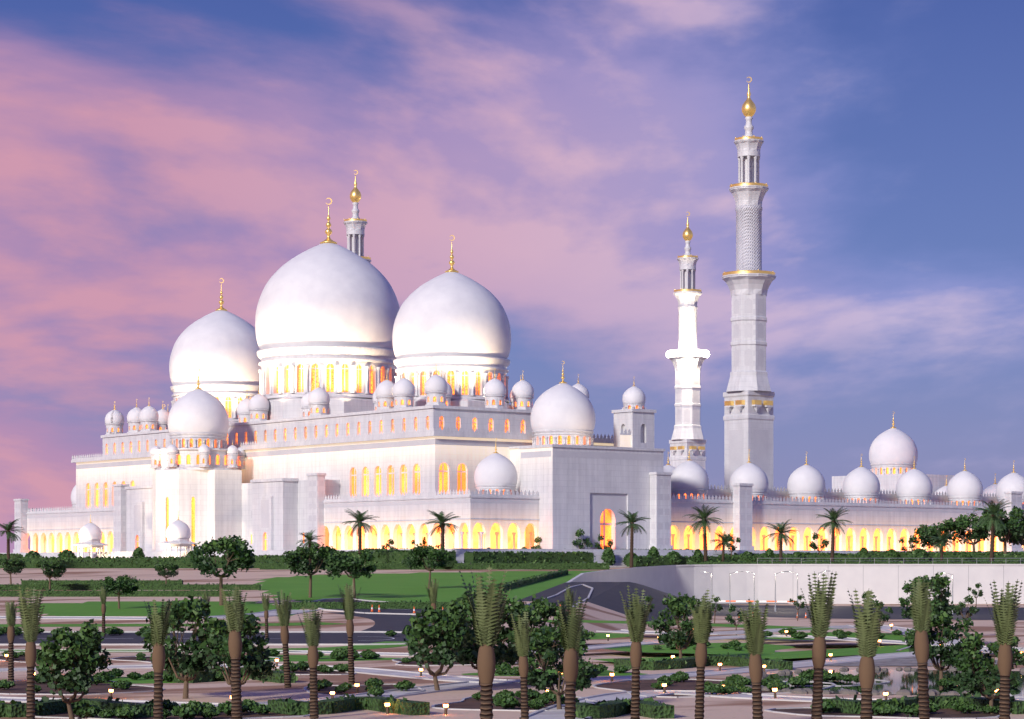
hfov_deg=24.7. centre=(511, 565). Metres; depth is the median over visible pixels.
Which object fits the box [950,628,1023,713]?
bushy tree
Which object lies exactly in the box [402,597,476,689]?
bushy tree
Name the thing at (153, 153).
sky
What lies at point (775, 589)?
street lamp
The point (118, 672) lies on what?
low shrub
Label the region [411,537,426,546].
young tree
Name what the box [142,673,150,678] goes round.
low shrub
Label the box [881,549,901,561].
round shrub
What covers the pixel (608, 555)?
cone shrub
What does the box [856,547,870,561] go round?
cone shrub
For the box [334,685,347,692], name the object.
low shrub
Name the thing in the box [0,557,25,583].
shade tree
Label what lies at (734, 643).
low shrub
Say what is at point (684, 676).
low shrub
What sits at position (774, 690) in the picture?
path light
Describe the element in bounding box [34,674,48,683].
low shrub
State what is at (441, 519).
date palm
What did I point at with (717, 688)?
low shrub
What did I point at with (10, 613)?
tied palm
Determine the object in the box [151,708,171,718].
low shrub
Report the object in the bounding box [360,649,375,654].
low shrub
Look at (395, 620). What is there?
road asphalt
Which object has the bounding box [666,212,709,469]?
minaret
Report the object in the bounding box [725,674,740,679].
low shrub
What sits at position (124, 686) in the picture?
low shrub
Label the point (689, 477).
arcade dome
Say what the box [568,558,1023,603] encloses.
retaining wall
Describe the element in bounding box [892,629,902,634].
low shrub
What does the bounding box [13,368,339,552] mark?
building
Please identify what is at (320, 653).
low shrub
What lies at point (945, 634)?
bushy tree
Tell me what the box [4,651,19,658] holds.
low shrub
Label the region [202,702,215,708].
low shrub
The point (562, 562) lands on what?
hedges
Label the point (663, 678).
low shrub
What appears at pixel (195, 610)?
bushy tree
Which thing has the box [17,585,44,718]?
tied palm
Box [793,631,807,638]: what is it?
low shrub
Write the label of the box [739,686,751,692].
low shrub
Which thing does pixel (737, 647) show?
low shrub
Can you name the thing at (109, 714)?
low shrub
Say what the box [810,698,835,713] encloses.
low shrub
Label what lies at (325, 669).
low shrub
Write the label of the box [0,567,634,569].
terrace
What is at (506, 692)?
low shrub
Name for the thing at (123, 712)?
low shrub
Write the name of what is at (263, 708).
low shrub
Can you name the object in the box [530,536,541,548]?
young tree
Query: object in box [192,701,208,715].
low shrub
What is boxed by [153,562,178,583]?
shade tree
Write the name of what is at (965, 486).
arcade dome
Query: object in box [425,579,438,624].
tied palm
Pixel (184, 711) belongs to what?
low shrub
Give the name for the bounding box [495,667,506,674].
low shrub
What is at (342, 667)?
low shrub
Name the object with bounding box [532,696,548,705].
low shrub
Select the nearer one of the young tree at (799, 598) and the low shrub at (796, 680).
the low shrub at (796, 680)
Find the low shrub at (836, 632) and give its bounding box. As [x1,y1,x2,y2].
[832,629,845,635]
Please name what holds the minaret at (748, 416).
on the terrace at (166, 568)
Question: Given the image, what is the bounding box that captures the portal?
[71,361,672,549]
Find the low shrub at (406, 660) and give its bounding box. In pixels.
[401,657,411,662]
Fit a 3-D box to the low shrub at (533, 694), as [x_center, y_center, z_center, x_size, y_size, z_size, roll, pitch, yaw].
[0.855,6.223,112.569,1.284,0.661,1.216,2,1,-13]
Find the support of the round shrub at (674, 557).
on the terrace at (166, 568)
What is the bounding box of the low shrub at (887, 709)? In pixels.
[877,704,897,715]
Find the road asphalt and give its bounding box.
[0,584,1023,644]
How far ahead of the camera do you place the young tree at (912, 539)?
451.74 m
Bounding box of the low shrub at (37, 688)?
[25,685,41,692]
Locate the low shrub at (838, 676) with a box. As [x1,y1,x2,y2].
[832,672,845,680]
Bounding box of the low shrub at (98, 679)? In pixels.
[89,675,104,684]
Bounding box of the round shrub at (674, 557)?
[664,550,682,564]
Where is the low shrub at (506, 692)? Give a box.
[496,689,515,696]
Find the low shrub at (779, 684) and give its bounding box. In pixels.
[766,679,789,690]
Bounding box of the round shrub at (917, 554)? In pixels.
[908,548,929,561]
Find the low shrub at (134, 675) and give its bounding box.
[127,672,142,679]
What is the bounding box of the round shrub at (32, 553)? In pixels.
[24,550,40,557]
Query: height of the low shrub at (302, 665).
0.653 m
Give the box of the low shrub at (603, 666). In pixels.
[597,663,607,670]
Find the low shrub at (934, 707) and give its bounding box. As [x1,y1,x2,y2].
[929,702,939,713]
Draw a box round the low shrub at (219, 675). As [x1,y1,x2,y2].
[213,671,228,680]
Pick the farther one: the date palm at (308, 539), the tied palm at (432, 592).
the date palm at (308, 539)
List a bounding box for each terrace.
[0,548,1003,567]
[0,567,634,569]
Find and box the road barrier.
[715,600,788,604]
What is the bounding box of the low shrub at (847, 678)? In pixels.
[841,674,852,681]
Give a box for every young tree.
[381,539,396,548]
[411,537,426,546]
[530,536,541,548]
[572,528,592,548]
[594,534,612,548]
[632,595,654,612]
[707,597,722,622]
[725,533,740,555]
[725,604,744,639]
[789,594,804,620]
[809,532,828,554]
[861,591,876,602]
[873,599,892,645]
[898,535,918,551]
[954,595,979,619]
[968,582,982,607]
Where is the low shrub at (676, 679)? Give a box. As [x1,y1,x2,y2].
[671,677,681,681]
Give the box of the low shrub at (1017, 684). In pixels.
[1011,680,1020,687]
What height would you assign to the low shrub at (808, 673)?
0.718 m
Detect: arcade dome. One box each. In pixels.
[664,453,674,471]
[671,448,708,498]
[730,449,767,500]
[787,453,824,501]
[843,459,879,502]
[896,456,932,504]
[935,475,946,494]
[947,458,982,505]
[983,473,996,496]
[996,460,1023,506]
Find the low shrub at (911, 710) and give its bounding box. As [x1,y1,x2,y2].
[900,703,918,716]
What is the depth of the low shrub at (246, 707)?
102.46 m
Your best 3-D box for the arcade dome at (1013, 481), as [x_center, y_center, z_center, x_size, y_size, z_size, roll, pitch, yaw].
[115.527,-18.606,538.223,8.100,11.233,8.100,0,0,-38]
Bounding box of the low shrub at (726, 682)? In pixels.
[719,680,730,684]
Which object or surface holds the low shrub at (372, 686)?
on the garden paths
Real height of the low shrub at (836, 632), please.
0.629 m
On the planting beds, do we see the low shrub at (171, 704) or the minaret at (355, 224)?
the low shrub at (171, 704)
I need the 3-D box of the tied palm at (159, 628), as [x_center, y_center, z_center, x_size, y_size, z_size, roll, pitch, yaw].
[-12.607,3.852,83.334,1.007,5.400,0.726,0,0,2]
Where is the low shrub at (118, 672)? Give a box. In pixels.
[108,668,124,677]
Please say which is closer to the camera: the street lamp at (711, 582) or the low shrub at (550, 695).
the low shrub at (550, 695)
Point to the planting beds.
(466, 703)
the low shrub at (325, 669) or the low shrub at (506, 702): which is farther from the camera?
the low shrub at (325, 669)
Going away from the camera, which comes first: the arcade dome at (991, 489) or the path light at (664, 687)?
the path light at (664, 687)
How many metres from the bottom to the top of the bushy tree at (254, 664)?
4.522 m
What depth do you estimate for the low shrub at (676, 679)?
130.69 m
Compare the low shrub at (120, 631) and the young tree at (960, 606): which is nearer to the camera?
the low shrub at (120, 631)
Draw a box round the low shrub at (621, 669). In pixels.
[613,666,626,672]
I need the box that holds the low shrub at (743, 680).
[729,676,751,684]
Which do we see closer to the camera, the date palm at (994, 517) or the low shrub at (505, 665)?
the low shrub at (505, 665)
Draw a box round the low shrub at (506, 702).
[493,695,518,709]
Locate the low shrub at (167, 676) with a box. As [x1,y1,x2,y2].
[163,671,172,681]
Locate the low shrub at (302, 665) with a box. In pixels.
[297,661,308,670]
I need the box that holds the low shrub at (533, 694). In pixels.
[517,688,540,700]
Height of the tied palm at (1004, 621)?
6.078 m
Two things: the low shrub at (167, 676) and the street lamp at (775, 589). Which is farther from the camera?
the street lamp at (775, 589)
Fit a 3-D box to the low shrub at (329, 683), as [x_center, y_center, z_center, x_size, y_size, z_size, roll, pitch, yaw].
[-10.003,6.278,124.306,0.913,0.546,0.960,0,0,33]
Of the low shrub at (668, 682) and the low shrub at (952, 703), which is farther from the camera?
the low shrub at (668, 682)
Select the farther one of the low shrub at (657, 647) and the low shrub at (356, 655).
the low shrub at (657, 647)
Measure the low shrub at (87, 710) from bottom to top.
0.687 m
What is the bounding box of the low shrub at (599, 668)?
[590,664,604,674]
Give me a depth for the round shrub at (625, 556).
429.61 m
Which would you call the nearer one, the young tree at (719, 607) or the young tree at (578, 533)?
the young tree at (719, 607)
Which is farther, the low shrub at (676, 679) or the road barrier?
the road barrier
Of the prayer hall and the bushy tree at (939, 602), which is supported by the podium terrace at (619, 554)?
the prayer hall
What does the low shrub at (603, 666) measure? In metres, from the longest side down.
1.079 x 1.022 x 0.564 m
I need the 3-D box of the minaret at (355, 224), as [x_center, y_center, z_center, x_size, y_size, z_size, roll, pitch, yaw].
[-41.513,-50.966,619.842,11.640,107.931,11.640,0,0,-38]
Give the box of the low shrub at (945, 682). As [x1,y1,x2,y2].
[937,677,954,687]
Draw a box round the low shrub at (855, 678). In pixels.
[851,674,858,682]
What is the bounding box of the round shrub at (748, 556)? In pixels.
[738,551,756,561]
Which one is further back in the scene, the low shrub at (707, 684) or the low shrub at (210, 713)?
the low shrub at (707, 684)
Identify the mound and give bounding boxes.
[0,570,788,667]
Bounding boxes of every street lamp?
[698,571,711,602]
[729,571,742,605]
[747,571,754,607]
[774,571,788,611]
[789,571,798,607]
[937,572,953,614]
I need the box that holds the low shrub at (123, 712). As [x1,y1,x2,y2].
[114,707,138,718]
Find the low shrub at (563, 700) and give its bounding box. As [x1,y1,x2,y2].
[561,697,579,703]
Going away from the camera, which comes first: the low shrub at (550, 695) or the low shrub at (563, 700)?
the low shrub at (563, 700)
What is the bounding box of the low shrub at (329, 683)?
[320,679,332,687]
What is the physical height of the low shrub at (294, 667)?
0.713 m
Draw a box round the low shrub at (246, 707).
[241,702,250,712]
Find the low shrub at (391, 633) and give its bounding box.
[385,630,396,636]
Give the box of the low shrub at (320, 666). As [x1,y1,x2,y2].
[317,664,325,671]
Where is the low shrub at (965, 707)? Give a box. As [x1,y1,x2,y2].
[955,701,977,713]
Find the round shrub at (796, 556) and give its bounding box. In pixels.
[788,552,807,561]
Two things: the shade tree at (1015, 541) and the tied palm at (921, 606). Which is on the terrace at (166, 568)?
the shade tree at (1015, 541)
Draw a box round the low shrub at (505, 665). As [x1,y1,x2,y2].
[495,662,511,668]
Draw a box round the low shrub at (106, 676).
[94,671,114,682]
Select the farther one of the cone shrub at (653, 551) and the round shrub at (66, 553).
the round shrub at (66, 553)
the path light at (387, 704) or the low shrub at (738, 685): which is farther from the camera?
the low shrub at (738, 685)
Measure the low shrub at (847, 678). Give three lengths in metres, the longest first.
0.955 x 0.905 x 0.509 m
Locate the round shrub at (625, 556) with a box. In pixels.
[623,552,636,564]
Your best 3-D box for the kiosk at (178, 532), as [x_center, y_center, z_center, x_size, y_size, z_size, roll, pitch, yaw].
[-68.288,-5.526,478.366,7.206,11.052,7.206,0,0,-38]
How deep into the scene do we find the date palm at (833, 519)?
404.48 m
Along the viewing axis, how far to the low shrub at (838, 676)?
131.97 m
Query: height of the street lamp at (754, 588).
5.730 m
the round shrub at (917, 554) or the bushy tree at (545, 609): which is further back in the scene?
the round shrub at (917, 554)
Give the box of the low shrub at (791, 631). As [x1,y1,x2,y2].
[784,628,796,634]
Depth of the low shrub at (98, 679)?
127.71 m
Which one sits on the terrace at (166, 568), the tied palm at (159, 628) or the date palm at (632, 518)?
the date palm at (632, 518)
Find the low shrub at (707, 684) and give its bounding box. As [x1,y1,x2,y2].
[695,681,715,693]
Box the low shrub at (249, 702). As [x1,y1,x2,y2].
[242,699,258,712]
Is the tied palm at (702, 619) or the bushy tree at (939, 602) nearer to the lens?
the tied palm at (702, 619)
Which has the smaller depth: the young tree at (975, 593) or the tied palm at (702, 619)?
the tied palm at (702, 619)
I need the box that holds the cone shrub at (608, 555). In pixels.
[601,547,615,565]
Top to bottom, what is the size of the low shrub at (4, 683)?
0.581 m
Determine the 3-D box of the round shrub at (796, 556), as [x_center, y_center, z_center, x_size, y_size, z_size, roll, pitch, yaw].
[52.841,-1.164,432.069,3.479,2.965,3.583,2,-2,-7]
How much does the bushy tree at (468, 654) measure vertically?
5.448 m
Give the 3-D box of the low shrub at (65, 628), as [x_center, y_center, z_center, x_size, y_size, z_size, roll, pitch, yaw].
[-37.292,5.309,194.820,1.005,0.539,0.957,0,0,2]
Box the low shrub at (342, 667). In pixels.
[338,664,354,671]
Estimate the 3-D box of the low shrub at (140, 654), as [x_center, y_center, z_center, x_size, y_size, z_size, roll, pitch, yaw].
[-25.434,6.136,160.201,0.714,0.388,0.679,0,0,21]
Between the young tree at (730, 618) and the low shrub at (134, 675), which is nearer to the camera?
the low shrub at (134, 675)
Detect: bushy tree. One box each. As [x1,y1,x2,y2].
[35,619,112,718]
[140,594,218,698]
[203,608,276,684]
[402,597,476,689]
[450,587,526,684]
[496,594,570,684]
[519,625,600,708]
[648,592,713,657]
[898,572,956,618]
[901,606,973,680]
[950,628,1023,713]
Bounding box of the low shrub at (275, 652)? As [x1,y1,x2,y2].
[269,649,279,656]
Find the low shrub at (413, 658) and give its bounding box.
[411,655,422,663]
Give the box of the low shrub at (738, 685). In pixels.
[731,682,744,691]
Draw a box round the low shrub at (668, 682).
[663,680,673,685]
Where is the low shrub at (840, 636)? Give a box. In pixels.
[836,633,847,638]
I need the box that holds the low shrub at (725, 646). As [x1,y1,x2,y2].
[720,643,730,648]
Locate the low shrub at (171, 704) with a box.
[164,699,178,709]
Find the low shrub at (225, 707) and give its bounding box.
[216,700,231,715]
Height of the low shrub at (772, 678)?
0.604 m
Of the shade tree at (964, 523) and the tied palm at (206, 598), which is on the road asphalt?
the tied palm at (206, 598)
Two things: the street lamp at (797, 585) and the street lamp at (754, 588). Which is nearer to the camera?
the street lamp at (797, 585)
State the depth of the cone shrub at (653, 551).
429.46 m
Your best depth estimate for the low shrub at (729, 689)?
118.33 m
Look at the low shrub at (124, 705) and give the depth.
100.01 m
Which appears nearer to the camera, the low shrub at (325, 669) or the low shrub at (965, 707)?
the low shrub at (965, 707)
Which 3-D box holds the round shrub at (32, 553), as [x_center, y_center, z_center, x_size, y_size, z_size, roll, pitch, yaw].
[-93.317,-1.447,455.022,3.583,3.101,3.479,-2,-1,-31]
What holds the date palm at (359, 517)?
on the terrace at (166, 568)
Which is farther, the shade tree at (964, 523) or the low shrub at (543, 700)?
the shade tree at (964, 523)
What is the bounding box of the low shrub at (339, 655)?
[329,650,346,660]
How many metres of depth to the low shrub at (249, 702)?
103.92 m
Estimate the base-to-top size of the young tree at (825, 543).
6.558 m
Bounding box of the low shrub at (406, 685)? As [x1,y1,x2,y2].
[393,680,415,690]
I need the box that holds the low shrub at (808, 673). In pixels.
[798,669,813,680]
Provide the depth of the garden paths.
156.12 m
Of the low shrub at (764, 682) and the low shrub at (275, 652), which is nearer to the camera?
the low shrub at (764, 682)
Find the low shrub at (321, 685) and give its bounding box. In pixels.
[308,680,327,690]
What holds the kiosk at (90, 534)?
on the podium terrace at (619, 554)
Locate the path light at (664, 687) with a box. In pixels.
[662,683,666,692]
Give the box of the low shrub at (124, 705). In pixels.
[112,703,140,713]
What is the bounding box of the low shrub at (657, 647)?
[653,645,661,649]
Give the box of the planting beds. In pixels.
[0,632,1015,718]
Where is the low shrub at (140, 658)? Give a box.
[136,656,146,660]
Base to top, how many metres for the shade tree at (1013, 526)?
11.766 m
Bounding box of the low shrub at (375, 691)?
[368,687,383,695]
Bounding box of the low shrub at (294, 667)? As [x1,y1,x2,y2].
[279,661,299,672]
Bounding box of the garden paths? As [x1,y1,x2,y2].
[0,609,1023,718]
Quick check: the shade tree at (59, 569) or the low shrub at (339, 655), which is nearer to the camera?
the low shrub at (339, 655)
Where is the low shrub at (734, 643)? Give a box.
[728,640,740,646]
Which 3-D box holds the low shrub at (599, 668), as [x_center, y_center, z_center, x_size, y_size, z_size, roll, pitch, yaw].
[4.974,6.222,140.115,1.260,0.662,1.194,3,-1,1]
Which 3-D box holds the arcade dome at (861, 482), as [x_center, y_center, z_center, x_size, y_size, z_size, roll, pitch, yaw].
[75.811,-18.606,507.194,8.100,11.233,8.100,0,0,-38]
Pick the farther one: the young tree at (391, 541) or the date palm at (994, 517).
the young tree at (391, 541)
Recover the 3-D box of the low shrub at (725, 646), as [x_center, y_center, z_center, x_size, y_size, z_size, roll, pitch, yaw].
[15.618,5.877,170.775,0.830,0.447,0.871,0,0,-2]
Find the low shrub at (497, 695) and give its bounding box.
[492,693,501,703]
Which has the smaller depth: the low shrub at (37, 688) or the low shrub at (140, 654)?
the low shrub at (37, 688)
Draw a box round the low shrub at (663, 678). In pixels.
[657,675,672,681]
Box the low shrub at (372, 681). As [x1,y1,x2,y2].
[364,677,383,686]
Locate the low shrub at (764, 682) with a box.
[761,679,772,685]
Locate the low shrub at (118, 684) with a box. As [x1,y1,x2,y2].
[110,680,128,689]
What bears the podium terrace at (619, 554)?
on the terrace at (166, 568)
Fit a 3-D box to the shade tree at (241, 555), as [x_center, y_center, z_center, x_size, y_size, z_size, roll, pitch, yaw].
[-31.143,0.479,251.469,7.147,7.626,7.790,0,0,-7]
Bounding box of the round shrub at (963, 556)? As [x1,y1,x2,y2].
[954,551,972,561]
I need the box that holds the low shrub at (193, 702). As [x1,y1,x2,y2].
[184,700,204,711]
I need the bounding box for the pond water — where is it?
[745,666,1023,695]
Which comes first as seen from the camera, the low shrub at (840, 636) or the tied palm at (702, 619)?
the tied palm at (702, 619)
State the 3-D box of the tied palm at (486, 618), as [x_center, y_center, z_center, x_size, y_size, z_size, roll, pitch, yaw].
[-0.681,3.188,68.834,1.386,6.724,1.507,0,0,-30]
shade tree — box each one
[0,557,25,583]
[35,560,66,588]
[99,574,138,608]
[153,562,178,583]
[190,535,255,604]
[281,542,336,597]
[324,548,376,598]
[402,543,453,588]
[914,519,957,551]
[946,513,999,551]
[976,506,1023,553]
[1002,518,1023,545]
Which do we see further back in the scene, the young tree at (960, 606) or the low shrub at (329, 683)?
the young tree at (960, 606)
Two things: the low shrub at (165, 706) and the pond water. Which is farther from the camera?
the pond water
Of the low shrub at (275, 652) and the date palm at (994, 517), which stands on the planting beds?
the low shrub at (275, 652)
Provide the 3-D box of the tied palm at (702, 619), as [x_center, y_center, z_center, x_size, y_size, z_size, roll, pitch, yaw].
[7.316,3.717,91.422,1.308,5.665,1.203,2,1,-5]
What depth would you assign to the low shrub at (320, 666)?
143.27 m
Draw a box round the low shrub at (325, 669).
[320,666,333,672]
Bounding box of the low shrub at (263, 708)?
[251,704,270,714]
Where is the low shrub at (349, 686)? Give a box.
[338,682,353,689]
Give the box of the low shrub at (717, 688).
[709,684,725,694]
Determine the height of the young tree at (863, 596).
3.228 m
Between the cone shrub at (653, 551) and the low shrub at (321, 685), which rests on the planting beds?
the low shrub at (321, 685)
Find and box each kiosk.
[73,516,107,557]
[159,515,196,556]
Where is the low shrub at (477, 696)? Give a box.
[472,692,480,699]
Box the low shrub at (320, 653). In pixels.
[306,651,323,658]
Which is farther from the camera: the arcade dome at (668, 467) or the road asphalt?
the arcade dome at (668, 467)
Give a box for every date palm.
[0,519,24,558]
[296,530,322,562]
[343,509,375,558]
[423,510,460,549]
[615,509,650,567]
[683,504,721,561]
[709,531,738,561]
[762,519,797,560]
[817,507,852,561]
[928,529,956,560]
[973,499,1015,561]
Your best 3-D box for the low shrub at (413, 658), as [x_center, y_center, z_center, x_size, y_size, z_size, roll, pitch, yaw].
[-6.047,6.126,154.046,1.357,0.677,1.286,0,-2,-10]
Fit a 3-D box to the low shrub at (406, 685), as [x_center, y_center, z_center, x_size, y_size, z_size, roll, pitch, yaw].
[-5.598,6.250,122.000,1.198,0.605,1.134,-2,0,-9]
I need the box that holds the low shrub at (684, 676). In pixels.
[670,671,689,681]
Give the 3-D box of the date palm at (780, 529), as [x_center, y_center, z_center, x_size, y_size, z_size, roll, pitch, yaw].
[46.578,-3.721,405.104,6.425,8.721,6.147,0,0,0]
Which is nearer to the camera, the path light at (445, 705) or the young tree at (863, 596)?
the path light at (445, 705)
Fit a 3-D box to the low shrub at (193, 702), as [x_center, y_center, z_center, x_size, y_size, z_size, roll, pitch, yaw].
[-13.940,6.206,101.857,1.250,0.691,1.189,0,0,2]
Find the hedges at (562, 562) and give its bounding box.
[0,548,1023,718]
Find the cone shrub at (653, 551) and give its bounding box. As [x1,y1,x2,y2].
[647,546,659,556]
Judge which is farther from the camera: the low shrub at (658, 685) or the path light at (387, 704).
the low shrub at (658, 685)
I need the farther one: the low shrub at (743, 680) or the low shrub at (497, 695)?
the low shrub at (743, 680)
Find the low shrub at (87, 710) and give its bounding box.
[73,703,102,717]
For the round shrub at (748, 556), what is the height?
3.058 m
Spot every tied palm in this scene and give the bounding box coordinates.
[5,601,16,681]
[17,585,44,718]
[98,585,106,635]
[144,599,171,718]
[200,589,210,634]
[220,587,247,718]
[262,592,269,638]
[273,589,291,687]
[297,604,322,718]
[338,582,360,683]
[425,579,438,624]
[459,561,510,718]
[510,612,532,718]
[556,595,587,718]
[564,585,576,619]
[620,586,653,718]
[684,590,714,718]
[740,599,768,718]
[801,571,837,718]
[847,589,883,718]
[909,577,932,718]
[984,579,1022,718]
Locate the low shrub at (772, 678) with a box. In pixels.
[763,676,781,680]
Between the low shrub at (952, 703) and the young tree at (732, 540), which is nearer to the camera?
the low shrub at (952, 703)
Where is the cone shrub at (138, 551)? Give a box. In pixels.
[131,547,144,557]
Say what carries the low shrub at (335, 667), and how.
on the planting beds
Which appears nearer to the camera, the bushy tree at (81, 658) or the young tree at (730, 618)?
the bushy tree at (81, 658)
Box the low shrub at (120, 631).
[115,628,123,634]
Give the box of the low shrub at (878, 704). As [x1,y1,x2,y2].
[872,700,891,714]
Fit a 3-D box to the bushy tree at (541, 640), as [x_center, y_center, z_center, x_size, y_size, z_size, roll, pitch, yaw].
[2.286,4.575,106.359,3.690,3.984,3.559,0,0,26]
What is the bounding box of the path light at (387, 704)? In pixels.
[385,702,389,713]
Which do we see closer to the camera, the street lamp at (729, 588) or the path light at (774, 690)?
the path light at (774, 690)
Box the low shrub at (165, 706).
[145,699,167,708]
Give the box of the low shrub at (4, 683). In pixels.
[0,679,14,689]
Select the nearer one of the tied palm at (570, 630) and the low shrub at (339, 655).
the tied palm at (570, 630)
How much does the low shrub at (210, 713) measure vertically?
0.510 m
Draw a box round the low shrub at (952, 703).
[948,700,960,709]
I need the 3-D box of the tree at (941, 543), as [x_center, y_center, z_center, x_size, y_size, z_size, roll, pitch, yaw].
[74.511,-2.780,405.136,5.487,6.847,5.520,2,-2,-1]
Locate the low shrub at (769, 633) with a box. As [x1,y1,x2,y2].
[764,631,773,635]
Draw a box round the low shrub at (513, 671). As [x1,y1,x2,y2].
[507,667,518,674]
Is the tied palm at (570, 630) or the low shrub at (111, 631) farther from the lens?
the low shrub at (111, 631)
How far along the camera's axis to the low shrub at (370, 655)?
158.29 m
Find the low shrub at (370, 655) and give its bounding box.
[361,651,375,658]
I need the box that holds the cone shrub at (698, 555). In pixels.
[691,549,703,561]
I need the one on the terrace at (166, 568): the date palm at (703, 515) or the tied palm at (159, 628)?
the date palm at (703, 515)
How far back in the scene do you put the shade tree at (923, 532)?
453.89 m
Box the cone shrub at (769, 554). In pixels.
[763,548,776,561]
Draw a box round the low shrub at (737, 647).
[733,645,741,650]
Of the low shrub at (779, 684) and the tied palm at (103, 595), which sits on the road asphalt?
the tied palm at (103, 595)
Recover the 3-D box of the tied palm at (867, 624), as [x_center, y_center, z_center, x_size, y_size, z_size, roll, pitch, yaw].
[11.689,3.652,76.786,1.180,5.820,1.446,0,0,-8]
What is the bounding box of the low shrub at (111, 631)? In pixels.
[105,628,117,634]
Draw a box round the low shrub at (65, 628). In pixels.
[59,626,69,630]
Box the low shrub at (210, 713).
[200,707,220,718]
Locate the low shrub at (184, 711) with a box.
[170,703,199,718]
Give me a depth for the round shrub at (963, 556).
435.04 m
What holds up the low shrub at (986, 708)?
on the planting beds
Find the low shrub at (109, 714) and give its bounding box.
[98,709,114,718]
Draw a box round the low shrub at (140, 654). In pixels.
[136,652,145,656]
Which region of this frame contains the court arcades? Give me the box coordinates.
[671,412,1023,551]
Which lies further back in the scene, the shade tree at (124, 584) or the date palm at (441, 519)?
the date palm at (441, 519)
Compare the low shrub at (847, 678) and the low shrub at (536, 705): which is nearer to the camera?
the low shrub at (536, 705)
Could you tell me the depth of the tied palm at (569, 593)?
165.62 m
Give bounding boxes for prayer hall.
[26,198,613,551]
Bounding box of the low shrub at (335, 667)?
[332,663,342,671]
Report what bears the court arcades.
on the podium terrace at (619, 554)
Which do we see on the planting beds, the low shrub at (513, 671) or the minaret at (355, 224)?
the low shrub at (513, 671)
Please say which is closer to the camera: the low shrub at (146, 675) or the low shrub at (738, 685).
the low shrub at (738, 685)
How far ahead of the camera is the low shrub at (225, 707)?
101.61 m
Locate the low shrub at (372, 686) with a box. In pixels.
[368,685,382,689]
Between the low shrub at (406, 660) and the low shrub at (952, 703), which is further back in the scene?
the low shrub at (406, 660)
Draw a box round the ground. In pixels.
[0,604,1023,718]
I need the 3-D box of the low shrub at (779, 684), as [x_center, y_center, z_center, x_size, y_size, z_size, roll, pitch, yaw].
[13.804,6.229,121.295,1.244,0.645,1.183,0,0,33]
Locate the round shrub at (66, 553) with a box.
[58,549,75,557]
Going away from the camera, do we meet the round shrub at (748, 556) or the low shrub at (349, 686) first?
the low shrub at (349, 686)
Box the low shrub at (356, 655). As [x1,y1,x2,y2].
[346,651,360,659]
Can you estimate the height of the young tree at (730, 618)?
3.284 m
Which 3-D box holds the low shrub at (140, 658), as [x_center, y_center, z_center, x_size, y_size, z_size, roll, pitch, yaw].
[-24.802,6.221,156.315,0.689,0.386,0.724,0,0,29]
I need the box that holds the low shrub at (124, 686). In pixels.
[120,684,130,689]
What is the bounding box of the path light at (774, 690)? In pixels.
[772,687,776,697]
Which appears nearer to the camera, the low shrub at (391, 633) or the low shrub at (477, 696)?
the low shrub at (477, 696)
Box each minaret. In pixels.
[344,170,370,262]
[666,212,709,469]
[722,77,775,490]
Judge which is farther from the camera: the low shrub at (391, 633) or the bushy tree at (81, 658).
the low shrub at (391, 633)
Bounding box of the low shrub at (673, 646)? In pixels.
[666,642,677,649]
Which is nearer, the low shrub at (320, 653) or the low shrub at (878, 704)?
the low shrub at (878, 704)
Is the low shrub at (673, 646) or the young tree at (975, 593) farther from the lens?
the young tree at (975, 593)
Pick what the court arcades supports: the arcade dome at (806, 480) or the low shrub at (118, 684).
the arcade dome at (806, 480)
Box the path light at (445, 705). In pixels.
[443,703,447,714]
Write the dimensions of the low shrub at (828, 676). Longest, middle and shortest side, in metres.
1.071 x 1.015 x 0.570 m
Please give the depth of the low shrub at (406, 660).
153.97 m
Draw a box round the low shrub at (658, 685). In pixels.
[651,681,666,689]
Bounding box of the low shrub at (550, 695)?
[539,689,563,702]
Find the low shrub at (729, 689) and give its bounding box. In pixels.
[723,685,737,693]
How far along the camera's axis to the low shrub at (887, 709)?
101.64 m
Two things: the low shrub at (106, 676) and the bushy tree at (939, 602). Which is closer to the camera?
the low shrub at (106, 676)
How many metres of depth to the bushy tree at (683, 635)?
155.53 m
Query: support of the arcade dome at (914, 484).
on the court arcades
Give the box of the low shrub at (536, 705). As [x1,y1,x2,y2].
[529,701,543,708]
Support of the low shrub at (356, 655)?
on the planting beds
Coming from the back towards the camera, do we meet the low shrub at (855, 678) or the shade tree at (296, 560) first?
the shade tree at (296, 560)
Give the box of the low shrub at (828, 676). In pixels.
[823,672,834,680]
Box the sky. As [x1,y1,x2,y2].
[0,0,1023,552]
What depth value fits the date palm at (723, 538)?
404.85 m
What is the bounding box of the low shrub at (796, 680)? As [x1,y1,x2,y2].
[787,676,808,686]
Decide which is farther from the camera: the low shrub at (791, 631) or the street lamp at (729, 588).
the street lamp at (729, 588)
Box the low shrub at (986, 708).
[979,704,997,712]

